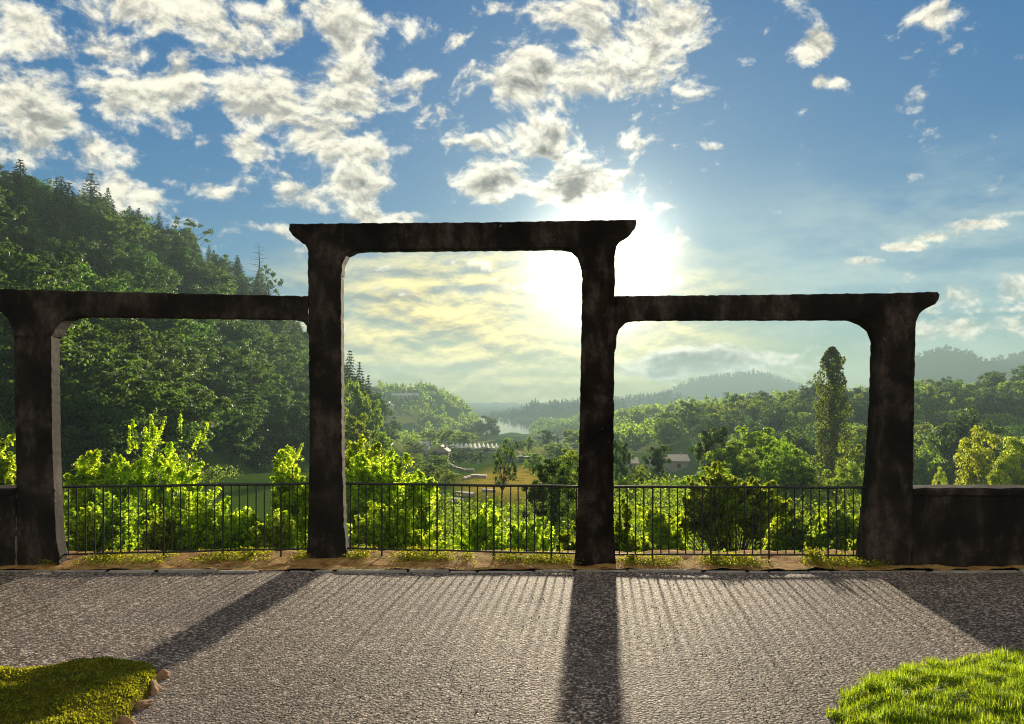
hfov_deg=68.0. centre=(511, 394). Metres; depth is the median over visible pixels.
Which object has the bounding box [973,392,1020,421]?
broadleaf tree
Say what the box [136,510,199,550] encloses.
bush
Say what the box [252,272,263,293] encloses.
spruce tree
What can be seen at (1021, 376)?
broadleaf tree
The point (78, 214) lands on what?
spruce tree
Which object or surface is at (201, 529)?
bush
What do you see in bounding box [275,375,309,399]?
broadleaf tree
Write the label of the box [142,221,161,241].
broadleaf tree
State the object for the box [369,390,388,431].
broadleaf tree
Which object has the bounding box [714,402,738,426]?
broadleaf tree
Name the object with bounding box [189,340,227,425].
spruce tree
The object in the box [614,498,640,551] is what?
bush
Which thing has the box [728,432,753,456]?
broadleaf tree
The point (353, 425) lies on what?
broadleaf tree
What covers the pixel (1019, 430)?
broadleaf tree
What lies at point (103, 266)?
spruce tree
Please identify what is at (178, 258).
spruce tree
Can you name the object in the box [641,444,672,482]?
broadleaf tree
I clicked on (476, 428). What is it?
broadleaf tree
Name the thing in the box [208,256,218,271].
spruce tree
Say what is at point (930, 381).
broadleaf tree
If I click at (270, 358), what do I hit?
broadleaf tree
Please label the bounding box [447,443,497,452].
shed
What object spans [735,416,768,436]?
broadleaf tree
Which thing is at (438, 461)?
broadleaf tree
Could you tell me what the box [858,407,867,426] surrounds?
broadleaf tree
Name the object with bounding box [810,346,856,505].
poplar tree
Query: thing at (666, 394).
ridge woodland
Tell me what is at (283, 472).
bush
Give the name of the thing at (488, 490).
stone block
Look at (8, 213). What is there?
broadleaf tree
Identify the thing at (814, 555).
weed plant
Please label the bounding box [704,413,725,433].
broadleaf tree
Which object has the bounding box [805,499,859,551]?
bush
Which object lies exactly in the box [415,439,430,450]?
house
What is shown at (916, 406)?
broadleaf tree
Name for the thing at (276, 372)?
broadleaf tree
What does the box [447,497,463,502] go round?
stone block
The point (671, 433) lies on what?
broadleaf tree
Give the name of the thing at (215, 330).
broadleaf tree
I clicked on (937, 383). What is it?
broadleaf tree
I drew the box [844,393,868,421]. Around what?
broadleaf tree
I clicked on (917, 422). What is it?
broadleaf tree
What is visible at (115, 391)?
broadleaf tree
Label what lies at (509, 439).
broadleaf tree
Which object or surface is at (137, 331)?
broadleaf tree
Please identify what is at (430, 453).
broadleaf tree
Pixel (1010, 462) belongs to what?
golden tree
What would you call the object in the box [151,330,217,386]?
broadleaf tree
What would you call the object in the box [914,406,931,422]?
broadleaf tree
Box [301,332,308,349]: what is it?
broadleaf tree
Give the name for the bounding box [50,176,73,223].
spruce tree
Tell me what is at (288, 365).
broadleaf tree
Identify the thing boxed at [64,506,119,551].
bush
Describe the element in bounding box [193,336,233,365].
broadleaf tree
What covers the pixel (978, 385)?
broadleaf tree
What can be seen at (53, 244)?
broadleaf tree
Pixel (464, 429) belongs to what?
broadleaf tree
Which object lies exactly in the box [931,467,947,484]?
golden tree
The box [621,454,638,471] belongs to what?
house
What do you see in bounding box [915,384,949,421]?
broadleaf tree
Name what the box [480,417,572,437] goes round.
lake
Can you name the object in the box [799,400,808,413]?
broadleaf tree
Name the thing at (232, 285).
broadleaf tree
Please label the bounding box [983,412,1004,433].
broadleaf tree
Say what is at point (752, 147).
sky
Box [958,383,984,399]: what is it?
broadleaf tree
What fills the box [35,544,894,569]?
weeds
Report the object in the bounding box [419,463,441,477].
broadleaf tree
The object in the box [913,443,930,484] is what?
broadleaf tree
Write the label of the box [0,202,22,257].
spruce tree
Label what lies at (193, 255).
spruce tree
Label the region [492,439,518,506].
broadleaf tree
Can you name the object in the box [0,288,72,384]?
broadleaf tree
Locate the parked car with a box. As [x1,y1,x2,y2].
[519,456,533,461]
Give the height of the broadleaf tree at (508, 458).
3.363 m
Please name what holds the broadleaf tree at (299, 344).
on the terrain at (954, 365)
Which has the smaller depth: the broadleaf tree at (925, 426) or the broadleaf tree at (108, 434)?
the broadleaf tree at (108, 434)
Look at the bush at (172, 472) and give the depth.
14.51 m
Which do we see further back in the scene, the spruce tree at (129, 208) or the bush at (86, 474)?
the spruce tree at (129, 208)
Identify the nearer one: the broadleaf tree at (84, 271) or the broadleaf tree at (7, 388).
the broadleaf tree at (7, 388)
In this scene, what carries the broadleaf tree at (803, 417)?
on the terrain at (954, 365)
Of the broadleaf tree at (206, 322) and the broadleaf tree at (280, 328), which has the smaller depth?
the broadleaf tree at (206, 322)
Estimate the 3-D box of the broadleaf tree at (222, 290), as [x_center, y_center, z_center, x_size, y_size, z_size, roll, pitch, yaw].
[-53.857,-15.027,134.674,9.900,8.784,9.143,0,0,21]
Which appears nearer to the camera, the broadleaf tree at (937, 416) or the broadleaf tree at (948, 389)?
the broadleaf tree at (937, 416)
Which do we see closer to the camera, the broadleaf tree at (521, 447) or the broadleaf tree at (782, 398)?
the broadleaf tree at (521, 447)
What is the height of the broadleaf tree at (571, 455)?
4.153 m
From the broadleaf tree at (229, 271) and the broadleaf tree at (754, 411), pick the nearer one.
the broadleaf tree at (229, 271)
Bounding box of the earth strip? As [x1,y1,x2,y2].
[0,549,1023,570]
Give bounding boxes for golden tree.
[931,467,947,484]
[953,425,1009,484]
[985,436,1023,484]
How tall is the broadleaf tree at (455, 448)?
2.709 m
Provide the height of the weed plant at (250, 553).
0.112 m
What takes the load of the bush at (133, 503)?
on the terrain at (954, 365)
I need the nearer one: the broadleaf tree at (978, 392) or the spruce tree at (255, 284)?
the broadleaf tree at (978, 392)
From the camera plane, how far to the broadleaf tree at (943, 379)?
232.70 m
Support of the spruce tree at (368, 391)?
on the terrain at (954, 365)
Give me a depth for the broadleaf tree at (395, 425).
249.05 m
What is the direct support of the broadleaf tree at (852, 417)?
on the terrain at (954, 365)
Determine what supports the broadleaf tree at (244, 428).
on the terrain at (954, 365)
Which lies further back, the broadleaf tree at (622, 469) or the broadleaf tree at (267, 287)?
the broadleaf tree at (267, 287)
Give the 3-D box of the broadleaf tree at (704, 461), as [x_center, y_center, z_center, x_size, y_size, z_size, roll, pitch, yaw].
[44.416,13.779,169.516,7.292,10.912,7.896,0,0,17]
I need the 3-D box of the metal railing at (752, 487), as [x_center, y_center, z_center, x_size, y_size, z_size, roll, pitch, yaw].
[2.555,1.475,8.506,2.811,0.910,0.030,0,0,1]
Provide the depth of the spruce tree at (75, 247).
85.71 m
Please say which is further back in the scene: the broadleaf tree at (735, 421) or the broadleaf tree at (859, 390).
the broadleaf tree at (859, 390)
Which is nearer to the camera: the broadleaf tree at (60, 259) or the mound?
the mound
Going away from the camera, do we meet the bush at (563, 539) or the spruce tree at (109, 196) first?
the bush at (563, 539)
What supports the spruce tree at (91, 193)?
on the terrain at (954, 365)
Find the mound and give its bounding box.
[0,658,157,723]
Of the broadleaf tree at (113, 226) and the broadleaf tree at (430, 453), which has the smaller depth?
the broadleaf tree at (113, 226)
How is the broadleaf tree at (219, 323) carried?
on the terrain at (954, 365)
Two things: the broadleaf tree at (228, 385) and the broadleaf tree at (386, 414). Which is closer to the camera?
the broadleaf tree at (228, 385)
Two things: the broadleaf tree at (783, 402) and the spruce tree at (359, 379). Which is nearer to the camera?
the spruce tree at (359, 379)
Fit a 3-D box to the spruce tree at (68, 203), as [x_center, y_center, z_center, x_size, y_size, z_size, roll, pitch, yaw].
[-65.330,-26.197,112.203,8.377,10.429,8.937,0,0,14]
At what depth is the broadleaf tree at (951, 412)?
173.04 m
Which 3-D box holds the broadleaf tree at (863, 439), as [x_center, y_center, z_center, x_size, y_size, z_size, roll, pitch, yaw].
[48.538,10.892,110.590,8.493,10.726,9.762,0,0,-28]
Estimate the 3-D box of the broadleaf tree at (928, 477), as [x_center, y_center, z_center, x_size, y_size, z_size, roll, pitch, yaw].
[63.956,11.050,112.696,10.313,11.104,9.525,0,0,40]
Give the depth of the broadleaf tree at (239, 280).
188.75 m
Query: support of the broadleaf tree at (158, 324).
on the terrain at (954, 365)
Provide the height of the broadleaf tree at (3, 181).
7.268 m
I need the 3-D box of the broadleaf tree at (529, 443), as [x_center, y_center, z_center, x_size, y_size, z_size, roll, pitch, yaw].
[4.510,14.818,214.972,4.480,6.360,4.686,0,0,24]
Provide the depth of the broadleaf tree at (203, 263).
166.58 m
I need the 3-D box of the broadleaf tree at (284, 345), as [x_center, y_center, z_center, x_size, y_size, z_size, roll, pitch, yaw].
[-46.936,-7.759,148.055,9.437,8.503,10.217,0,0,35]
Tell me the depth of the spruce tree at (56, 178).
133.62 m
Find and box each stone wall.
[449,464,473,471]
[463,474,486,479]
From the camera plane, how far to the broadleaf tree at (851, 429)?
155.65 m
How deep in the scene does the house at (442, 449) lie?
190.40 m
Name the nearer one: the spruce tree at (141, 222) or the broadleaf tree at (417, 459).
the broadleaf tree at (417, 459)
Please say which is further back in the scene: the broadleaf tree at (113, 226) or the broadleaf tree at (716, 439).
the broadleaf tree at (113, 226)
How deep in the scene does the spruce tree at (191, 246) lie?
155.97 m
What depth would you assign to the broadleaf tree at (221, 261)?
200.12 m
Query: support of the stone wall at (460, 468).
on the terrain at (954, 365)
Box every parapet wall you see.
[0,485,21,569]
[907,484,1023,571]
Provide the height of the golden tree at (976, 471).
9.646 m
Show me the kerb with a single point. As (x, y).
(447, 571)
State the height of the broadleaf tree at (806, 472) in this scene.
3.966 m
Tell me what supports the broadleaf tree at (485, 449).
on the terrain at (954, 365)
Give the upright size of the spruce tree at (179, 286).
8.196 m
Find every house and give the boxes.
[385,401,394,410]
[391,392,419,397]
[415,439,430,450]
[433,443,450,459]
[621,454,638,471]
[663,452,689,472]
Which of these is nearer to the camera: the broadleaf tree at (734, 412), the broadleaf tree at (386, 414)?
the broadleaf tree at (734, 412)
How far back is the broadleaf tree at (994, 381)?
217.35 m
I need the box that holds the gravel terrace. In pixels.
[0,571,1023,723]
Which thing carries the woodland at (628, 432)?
on the terrain at (954, 365)
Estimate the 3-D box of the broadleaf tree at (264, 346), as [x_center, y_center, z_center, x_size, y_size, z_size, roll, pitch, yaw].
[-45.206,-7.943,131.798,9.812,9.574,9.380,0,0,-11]
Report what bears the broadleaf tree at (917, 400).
on the terrain at (954, 365)
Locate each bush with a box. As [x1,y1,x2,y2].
[0,434,15,484]
[63,413,246,546]
[63,449,152,537]
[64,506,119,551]
[66,488,158,550]
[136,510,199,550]
[156,494,245,550]
[191,506,300,550]
[243,508,296,551]
[267,442,308,550]
[345,434,381,541]
[345,450,411,540]
[347,500,446,552]
[382,452,420,482]
[383,470,443,547]
[444,499,512,549]
[498,516,555,551]
[555,525,575,551]
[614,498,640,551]
[636,505,688,551]
[666,461,805,551]
[765,514,821,551]
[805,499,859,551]
[847,539,856,550]
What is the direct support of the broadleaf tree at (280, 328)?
on the terrain at (954, 365)
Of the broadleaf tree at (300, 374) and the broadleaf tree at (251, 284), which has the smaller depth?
the broadleaf tree at (300, 374)
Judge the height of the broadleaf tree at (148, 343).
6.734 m
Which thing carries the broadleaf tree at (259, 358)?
on the terrain at (954, 365)
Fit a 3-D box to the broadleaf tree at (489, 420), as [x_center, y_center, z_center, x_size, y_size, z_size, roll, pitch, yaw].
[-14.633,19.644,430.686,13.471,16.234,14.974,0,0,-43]
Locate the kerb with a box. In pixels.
[0,569,1023,572]
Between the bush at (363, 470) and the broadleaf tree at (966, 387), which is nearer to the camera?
the bush at (363, 470)
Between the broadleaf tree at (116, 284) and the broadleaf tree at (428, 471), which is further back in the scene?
the broadleaf tree at (428, 471)
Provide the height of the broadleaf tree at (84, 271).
8.955 m
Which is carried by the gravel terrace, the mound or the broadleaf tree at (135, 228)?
the mound
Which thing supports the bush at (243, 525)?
on the terrain at (954, 365)
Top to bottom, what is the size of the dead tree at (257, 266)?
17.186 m
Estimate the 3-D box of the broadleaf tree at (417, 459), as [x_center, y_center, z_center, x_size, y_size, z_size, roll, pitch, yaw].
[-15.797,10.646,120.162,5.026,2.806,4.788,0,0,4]
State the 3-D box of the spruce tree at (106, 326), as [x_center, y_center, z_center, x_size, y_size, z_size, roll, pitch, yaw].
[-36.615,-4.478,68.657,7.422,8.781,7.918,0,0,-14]
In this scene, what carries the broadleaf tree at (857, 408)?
on the terrain at (954, 365)
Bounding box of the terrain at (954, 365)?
[0,219,1023,571]
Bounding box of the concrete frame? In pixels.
[0,220,938,569]
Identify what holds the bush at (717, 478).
on the terrain at (954, 365)
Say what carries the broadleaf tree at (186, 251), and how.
on the terrain at (954, 365)
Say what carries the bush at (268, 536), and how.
on the terrain at (954, 365)
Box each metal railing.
[63,482,308,560]
[345,482,577,558]
[614,485,866,562]
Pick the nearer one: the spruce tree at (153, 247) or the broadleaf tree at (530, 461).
the broadleaf tree at (530, 461)
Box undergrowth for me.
[0,375,860,551]
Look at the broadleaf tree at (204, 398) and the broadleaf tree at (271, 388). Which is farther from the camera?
the broadleaf tree at (271, 388)
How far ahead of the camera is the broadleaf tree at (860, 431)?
116.69 m
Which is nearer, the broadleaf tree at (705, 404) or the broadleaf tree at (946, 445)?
the broadleaf tree at (946, 445)
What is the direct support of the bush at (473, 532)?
on the terrain at (954, 365)
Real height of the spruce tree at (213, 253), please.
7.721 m
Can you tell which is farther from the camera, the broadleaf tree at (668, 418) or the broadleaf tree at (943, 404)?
the broadleaf tree at (668, 418)
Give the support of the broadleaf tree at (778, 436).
on the terrain at (954, 365)
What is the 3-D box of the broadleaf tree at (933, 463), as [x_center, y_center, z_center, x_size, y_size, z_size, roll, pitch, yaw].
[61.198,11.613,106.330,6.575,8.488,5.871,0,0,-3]
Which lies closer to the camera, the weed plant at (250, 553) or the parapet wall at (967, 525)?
the parapet wall at (967, 525)
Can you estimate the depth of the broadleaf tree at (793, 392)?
233.66 m
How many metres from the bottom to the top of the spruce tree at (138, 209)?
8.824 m
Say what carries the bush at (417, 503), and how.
on the terrain at (954, 365)
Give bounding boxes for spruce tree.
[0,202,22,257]
[1,159,45,227]
[1,178,19,225]
[6,203,52,266]
[8,204,37,253]
[28,178,45,226]
[43,177,64,214]
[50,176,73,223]
[53,182,92,247]
[53,240,67,257]
[63,197,87,242]
[68,234,88,263]
[83,187,99,229]
[83,222,115,279]
[88,245,107,275]
[89,262,101,277]
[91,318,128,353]
[92,217,120,269]
[94,245,112,283]
[103,188,117,232]
[117,232,138,279]
[125,206,132,216]
[135,210,152,251]
[136,208,149,242]
[137,235,151,276]
[148,240,161,275]
[149,213,163,249]
[155,224,172,257]
[163,238,194,288]
[166,235,179,259]
[173,267,186,292]
[181,272,191,292]
[183,276,196,293]
[187,237,202,278]
[187,244,199,281]
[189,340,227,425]
[205,245,211,264]
[208,250,219,267]
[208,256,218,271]
[229,379,275,469]
[231,255,249,292]
[232,260,246,285]
[237,279,247,294]
[249,286,257,294]
[250,277,263,294]
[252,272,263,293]
[273,371,291,400]
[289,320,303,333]
[301,366,308,393]
[344,351,367,422]
[351,362,371,418]
[363,375,383,432]
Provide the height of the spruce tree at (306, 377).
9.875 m
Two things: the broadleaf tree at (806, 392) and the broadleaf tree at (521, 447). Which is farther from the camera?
the broadleaf tree at (806, 392)
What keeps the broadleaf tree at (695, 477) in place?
on the terrain at (954, 365)
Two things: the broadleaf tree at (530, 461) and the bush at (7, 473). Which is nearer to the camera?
the bush at (7, 473)
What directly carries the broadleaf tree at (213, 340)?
on the terrain at (954, 365)
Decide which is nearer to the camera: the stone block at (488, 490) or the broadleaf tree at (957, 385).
the stone block at (488, 490)
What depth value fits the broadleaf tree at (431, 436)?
259.45 m
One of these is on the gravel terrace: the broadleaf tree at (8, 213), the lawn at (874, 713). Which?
the lawn at (874, 713)
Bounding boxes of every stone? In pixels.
[116,715,135,723]
[134,700,152,708]
[149,679,161,695]
[156,669,170,680]
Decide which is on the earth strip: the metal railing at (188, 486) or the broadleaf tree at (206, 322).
the metal railing at (188, 486)
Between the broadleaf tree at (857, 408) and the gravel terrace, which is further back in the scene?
the broadleaf tree at (857, 408)
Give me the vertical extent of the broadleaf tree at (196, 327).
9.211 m
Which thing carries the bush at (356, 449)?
on the terrain at (954, 365)
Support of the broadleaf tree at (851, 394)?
on the terrain at (954, 365)
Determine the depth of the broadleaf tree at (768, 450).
49.92 m
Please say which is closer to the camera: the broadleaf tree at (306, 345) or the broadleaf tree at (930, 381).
the broadleaf tree at (306, 345)
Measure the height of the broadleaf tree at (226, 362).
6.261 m
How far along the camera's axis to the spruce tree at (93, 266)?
90.92 m
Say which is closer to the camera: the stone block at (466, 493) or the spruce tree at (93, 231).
the stone block at (466, 493)
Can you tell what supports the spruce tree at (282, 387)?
on the terrain at (954, 365)
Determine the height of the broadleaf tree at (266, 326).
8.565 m
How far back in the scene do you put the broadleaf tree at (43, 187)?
125.86 m
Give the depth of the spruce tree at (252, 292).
183.45 m
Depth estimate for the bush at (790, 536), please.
15.76 m
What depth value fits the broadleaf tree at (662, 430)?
215.08 m
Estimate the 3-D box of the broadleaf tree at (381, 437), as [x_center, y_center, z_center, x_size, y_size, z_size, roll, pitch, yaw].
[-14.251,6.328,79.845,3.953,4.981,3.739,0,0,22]
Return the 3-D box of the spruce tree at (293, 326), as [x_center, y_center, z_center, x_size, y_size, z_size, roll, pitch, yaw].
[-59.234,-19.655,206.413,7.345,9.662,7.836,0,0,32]
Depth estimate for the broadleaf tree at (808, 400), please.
200.49 m
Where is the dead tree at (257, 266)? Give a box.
[247,249,269,294]
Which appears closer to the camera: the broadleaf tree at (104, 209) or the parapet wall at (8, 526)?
the parapet wall at (8, 526)
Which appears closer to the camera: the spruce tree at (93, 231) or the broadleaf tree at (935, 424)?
the spruce tree at (93, 231)
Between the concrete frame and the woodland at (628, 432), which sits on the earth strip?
the concrete frame
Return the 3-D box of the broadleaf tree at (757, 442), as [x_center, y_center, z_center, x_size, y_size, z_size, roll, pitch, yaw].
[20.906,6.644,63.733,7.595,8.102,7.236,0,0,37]
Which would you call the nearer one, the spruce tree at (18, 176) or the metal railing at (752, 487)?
the metal railing at (752, 487)
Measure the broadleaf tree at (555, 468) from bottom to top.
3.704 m
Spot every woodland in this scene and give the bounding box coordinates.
[374,380,974,450]
[490,344,1023,417]
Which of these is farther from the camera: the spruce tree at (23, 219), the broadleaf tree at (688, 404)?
the broadleaf tree at (688, 404)
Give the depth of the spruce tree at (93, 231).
107.83 m
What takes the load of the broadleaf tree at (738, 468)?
on the terrain at (954, 365)
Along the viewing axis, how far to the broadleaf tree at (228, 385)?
91.20 m
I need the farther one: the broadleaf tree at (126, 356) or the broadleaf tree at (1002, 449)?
the broadleaf tree at (1002, 449)
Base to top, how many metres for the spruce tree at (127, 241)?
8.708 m
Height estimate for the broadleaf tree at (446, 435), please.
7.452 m
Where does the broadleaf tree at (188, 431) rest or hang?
on the terrain at (954, 365)
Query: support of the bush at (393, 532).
on the terrain at (954, 365)
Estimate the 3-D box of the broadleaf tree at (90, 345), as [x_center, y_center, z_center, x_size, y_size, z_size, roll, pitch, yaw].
[-29.097,0.169,51.785,8.918,7.888,9.360,0,0,-31]
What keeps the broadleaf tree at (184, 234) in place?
on the terrain at (954, 365)
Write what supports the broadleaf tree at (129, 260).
on the terrain at (954, 365)
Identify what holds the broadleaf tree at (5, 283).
on the terrain at (954, 365)
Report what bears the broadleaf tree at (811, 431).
on the terrain at (954, 365)
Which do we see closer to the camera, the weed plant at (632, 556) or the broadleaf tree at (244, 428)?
the weed plant at (632, 556)
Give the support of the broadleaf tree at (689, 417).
on the terrain at (954, 365)
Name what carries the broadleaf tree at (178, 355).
on the terrain at (954, 365)
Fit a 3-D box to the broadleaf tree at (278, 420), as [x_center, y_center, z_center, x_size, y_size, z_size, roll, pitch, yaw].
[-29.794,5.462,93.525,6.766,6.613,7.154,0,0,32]
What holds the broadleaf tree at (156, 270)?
on the terrain at (954, 365)
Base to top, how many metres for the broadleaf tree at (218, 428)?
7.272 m
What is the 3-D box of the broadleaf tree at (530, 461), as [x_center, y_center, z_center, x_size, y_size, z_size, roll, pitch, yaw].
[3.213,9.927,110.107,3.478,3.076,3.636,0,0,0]
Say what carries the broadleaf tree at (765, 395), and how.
on the terrain at (954, 365)
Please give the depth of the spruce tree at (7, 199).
103.73 m
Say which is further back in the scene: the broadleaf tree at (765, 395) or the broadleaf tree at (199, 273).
the broadleaf tree at (765, 395)
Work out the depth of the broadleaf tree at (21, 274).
57.40 m
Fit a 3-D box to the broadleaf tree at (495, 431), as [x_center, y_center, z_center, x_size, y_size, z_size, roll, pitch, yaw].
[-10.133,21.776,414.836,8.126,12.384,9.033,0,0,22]
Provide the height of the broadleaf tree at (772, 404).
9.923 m
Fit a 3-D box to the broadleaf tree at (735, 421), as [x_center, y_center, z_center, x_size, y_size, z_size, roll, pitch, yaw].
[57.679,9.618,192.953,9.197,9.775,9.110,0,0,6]
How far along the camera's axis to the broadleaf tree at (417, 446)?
224.00 m
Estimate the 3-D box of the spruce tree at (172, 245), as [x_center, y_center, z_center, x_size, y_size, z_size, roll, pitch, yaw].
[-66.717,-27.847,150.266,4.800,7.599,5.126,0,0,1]
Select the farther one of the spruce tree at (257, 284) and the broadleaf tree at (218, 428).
the spruce tree at (257, 284)
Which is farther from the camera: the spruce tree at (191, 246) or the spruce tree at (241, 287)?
the spruce tree at (241, 287)
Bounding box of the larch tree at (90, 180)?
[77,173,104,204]
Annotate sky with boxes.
[0,0,1023,403]
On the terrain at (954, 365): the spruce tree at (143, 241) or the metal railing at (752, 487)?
the spruce tree at (143, 241)
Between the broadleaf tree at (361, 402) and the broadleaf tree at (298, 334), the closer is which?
the broadleaf tree at (361, 402)
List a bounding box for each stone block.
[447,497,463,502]
[454,491,475,495]
[482,489,495,491]
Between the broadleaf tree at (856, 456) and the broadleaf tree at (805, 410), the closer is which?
the broadleaf tree at (856, 456)
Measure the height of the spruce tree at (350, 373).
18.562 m
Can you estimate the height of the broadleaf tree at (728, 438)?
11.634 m
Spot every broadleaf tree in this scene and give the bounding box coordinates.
[0,172,21,201]
[0,185,28,243]
[0,240,71,289]
[0,249,88,290]
[0,271,86,348]
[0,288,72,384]
[0,313,112,418]
[2,249,54,276]
[3,170,56,204]
[14,263,102,341]
[40,237,85,261]
[59,260,122,334]
[60,338,163,402]
[60,340,151,432]
[60,359,192,461]
[60,391,160,478]
[64,190,116,219]
[66,236,128,272]
[66,318,188,378]
[71,201,102,226]
[71,278,130,353]
[84,387,219,484]
[86,217,131,250]
[100,209,158,250]
[105,260,183,293]
[105,331,157,370]
[109,216,153,239]
[109,241,157,281]
[113,269,176,293]
[121,370,237,463]
[123,286,209,329]
[126,334,206,383]
[134,318,192,351]
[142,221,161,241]
[146,228,196,261]
[149,319,209,351]
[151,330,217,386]
[156,244,202,272]
[169,329,223,380]
[171,216,212,247]
[173,230,197,247]
[179,319,216,346]
[186,264,234,294]
[187,284,234,319]
[192,385,243,455]
[193,282,222,293]
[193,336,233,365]
[194,354,237,387]
[194,367,251,404]
[196,259,214,271]
[196,320,224,342]
[200,272,238,294]
[203,319,237,340]
[203,346,270,401]
[207,253,231,269]
[209,404,263,464]
[211,268,238,283]
[214,338,258,361]
[215,320,269,357]
[226,322,281,356]
[227,373,295,407]
[228,273,250,291]
[230,390,268,431]
[232,353,275,388]
[233,322,277,355]
[239,391,279,422]
[244,276,254,290]
[247,414,303,460]
[248,353,275,388]
[252,357,280,387]
[255,265,283,294]
[260,393,298,423]
[261,320,289,339]
[262,333,295,361]
[262,356,286,386]
[264,403,309,464]
[265,347,308,377]
[270,400,309,460]
[271,360,307,388]
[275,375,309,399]
[276,320,302,334]
[276,335,308,361]
[288,333,308,352]
[291,334,308,354]
[291,391,308,413]
[293,369,308,382]
[297,424,309,462]
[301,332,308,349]
[344,378,374,446]
[344,412,372,455]
[363,397,383,449]
[364,431,395,465]
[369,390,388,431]
[377,399,396,419]
[380,427,400,449]
[383,419,402,434]
[401,453,425,469]
[403,440,426,453]
[419,430,438,446]
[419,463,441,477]
[422,451,446,460]
[427,455,449,470]
[432,469,460,483]
[436,429,457,445]
[446,446,459,453]
[446,450,474,462]
[451,432,479,445]
[459,447,475,453]
[460,423,470,434]
[465,421,486,441]
[467,452,488,463]
[473,415,497,440]
[474,447,495,452]
[487,423,500,439]
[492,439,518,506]
[494,449,523,462]
[502,437,513,448]
[508,440,526,450]
[520,457,578,550]
[522,436,536,451]
[522,453,544,468]
[537,430,556,447]
[542,442,572,457]
[543,448,578,504]
[561,429,578,450]
[613,440,634,485]
[627,464,649,490]
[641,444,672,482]
[649,417,681,444]
[654,419,674,443]
[655,412,677,436]
[656,412,679,426]
[671,466,734,494]
[673,399,705,432]
[681,406,702,436]
[682,411,701,440]
[688,425,730,483]
[690,411,713,428]
[690,417,721,441]
[690,437,709,461]
[694,432,719,465]
[702,402,716,415]
[702,435,731,463]
[704,403,725,422]
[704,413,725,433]
[704,440,770,484]
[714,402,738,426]
[720,392,745,409]
[724,413,752,439]
[724,425,811,492]
[725,410,746,431]
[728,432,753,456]
[734,401,755,415]
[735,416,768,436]
[738,399,767,423]
[738,425,784,453]
[744,395,765,413]
[745,390,776,416]
[756,402,785,419]
[759,405,794,433]
[759,436,796,500]
[770,455,823,506]
[772,390,798,404]
[775,400,798,412]
[777,394,800,405]
[782,399,802,417]
[782,426,826,497]
[783,411,813,434]
[786,390,805,409]
[788,424,816,448]
[798,380,826,406]
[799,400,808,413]
[803,395,823,415]
[808,402,823,425]
[808,434,866,475]
[813,411,852,430]
[819,461,863,504]
[830,442,865,501]
[836,392,864,409]
[837,396,867,422]
[840,425,866,476]
[841,422,866,435]
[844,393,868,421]
[847,414,855,424]
[849,386,868,405]
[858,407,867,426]
[913,422,933,472]
[913,432,968,484]
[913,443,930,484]
[913,458,921,483]
[914,378,938,390]
[914,380,922,404]
[914,388,927,409]
[914,402,924,421]
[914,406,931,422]
[914,414,929,422]
[914,419,933,446]
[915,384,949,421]
[925,414,967,432]
[926,405,1004,483]
[926,449,963,484]
[929,410,970,424]
[931,384,958,411]
[933,381,956,413]
[938,400,959,418]
[939,410,967,423]
[940,376,963,391]
[943,397,984,425]
[947,382,965,394]
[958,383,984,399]
[960,382,985,397]
[970,386,1008,411]
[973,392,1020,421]
[974,388,1001,418]
[976,370,1007,391]
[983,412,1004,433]
[983,434,1023,483]
[996,381,1023,410]
[996,423,1023,438]
[1009,365,1023,392]
[1016,372,1023,383]
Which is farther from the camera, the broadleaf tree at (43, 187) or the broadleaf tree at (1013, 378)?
the broadleaf tree at (1013, 378)
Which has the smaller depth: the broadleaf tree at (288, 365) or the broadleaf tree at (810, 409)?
the broadleaf tree at (288, 365)
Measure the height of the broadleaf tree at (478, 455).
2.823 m
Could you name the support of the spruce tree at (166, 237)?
on the terrain at (954, 365)
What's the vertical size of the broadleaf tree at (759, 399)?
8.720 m
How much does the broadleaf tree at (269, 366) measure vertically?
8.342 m
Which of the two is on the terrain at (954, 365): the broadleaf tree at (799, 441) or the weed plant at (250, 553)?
the broadleaf tree at (799, 441)
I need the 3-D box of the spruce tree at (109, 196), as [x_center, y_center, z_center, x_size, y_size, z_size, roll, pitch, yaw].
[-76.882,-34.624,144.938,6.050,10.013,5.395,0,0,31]
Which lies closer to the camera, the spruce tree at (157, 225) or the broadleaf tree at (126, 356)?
the broadleaf tree at (126, 356)
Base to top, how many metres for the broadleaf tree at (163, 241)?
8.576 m
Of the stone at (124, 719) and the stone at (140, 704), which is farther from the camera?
the stone at (140, 704)
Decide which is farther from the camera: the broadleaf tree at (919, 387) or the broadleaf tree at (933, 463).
the broadleaf tree at (919, 387)
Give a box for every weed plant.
[247,550,256,557]
[626,553,636,561]
[709,551,722,560]
[803,546,826,561]
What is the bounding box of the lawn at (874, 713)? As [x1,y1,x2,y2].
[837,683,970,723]

